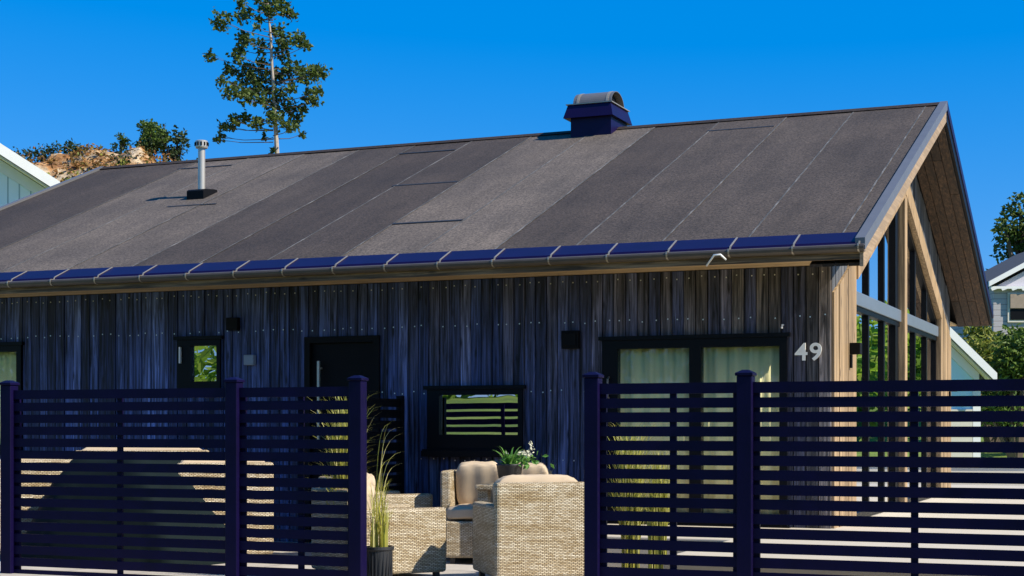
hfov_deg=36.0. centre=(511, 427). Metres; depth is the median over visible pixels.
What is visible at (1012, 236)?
broadleaf tree
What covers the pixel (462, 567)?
terrace
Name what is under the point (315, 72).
aspen tree
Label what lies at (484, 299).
timber house
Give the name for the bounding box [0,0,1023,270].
sky
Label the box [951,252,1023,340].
grey house
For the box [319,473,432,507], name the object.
lounge chair
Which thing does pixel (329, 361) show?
front door
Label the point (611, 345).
patio door
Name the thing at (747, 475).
slatted fence
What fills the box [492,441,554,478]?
flower pot
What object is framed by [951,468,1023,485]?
garden wall
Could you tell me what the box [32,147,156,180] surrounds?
rocky hill
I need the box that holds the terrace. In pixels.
[0,541,489,575]
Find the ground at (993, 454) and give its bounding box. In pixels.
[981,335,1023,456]
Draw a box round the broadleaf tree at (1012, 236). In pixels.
[985,191,1023,269]
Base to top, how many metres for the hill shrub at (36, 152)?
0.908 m
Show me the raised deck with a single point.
(931, 530)
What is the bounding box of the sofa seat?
[440,461,551,563]
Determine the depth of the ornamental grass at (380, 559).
10.94 m
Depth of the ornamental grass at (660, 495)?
11.05 m
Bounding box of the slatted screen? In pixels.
[367,396,403,493]
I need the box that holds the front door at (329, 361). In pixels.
[304,335,379,542]
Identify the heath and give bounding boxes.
[16,131,197,181]
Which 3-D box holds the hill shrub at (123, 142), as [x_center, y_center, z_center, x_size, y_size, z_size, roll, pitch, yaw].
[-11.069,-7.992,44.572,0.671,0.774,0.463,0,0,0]
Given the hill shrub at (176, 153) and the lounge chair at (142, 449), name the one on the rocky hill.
the hill shrub at (176, 153)
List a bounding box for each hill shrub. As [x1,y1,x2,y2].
[13,146,36,162]
[23,143,64,161]
[42,137,84,156]
[110,132,130,152]
[134,118,172,155]
[154,125,189,161]
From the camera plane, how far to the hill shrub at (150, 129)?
43.99 m
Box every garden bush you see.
[958,321,1001,349]
[970,329,1001,441]
[981,323,1023,456]
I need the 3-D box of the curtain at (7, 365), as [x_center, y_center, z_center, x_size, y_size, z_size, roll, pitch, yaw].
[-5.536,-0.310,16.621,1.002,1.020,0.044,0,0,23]
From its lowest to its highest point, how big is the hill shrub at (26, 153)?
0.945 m
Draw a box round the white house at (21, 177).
[0,143,59,206]
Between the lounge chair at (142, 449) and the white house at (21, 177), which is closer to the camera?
the lounge chair at (142, 449)
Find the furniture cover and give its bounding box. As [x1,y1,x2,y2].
[21,459,224,564]
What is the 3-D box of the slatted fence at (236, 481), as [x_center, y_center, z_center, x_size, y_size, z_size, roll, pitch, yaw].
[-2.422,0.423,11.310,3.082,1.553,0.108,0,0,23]
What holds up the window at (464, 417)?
in the timber house at (484, 299)
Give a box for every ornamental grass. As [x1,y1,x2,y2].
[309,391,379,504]
[367,427,399,575]
[607,423,661,567]
[632,451,683,568]
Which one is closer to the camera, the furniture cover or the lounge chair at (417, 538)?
the lounge chair at (417, 538)
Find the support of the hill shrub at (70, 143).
on the rocky hill
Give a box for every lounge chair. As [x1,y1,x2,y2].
[0,459,71,559]
[76,447,208,451]
[177,460,273,553]
[311,484,445,575]
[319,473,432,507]
[473,474,583,575]
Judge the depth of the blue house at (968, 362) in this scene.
35.30 m
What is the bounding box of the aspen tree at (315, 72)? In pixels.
[202,0,332,153]
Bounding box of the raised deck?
[607,485,1023,575]
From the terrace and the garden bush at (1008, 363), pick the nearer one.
the terrace
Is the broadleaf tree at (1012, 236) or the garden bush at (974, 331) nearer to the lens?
the garden bush at (974, 331)
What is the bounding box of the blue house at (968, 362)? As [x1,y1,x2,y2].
[950,327,996,456]
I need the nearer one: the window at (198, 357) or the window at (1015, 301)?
the window at (198, 357)
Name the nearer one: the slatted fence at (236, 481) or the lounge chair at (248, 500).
the slatted fence at (236, 481)
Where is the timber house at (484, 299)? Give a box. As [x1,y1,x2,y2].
[0,91,993,542]
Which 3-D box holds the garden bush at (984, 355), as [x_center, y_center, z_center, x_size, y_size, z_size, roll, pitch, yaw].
[12.336,-0.925,40.054,2.213,3.193,1.632,0,0,0]
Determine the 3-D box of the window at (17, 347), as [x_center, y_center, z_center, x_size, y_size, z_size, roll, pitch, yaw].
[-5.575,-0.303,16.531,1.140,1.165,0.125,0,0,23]
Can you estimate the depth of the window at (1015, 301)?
61.90 m
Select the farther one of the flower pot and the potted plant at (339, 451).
the flower pot
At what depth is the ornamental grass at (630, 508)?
11.30 m
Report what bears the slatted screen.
on the terrace
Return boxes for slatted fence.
[0,375,368,575]
[582,370,1023,575]
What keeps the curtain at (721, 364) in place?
hanging from the timber house at (484, 299)
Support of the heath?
on the rocky hill
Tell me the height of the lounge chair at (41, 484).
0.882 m
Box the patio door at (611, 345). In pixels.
[598,332,790,527]
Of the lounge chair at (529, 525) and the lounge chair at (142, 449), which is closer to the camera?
the lounge chair at (529, 525)
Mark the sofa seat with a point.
(458, 494)
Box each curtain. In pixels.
[0,352,15,443]
[620,346,778,513]
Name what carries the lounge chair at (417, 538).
on the terrace
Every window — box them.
[0,342,23,453]
[173,335,223,387]
[422,385,525,451]
[1007,293,1023,321]

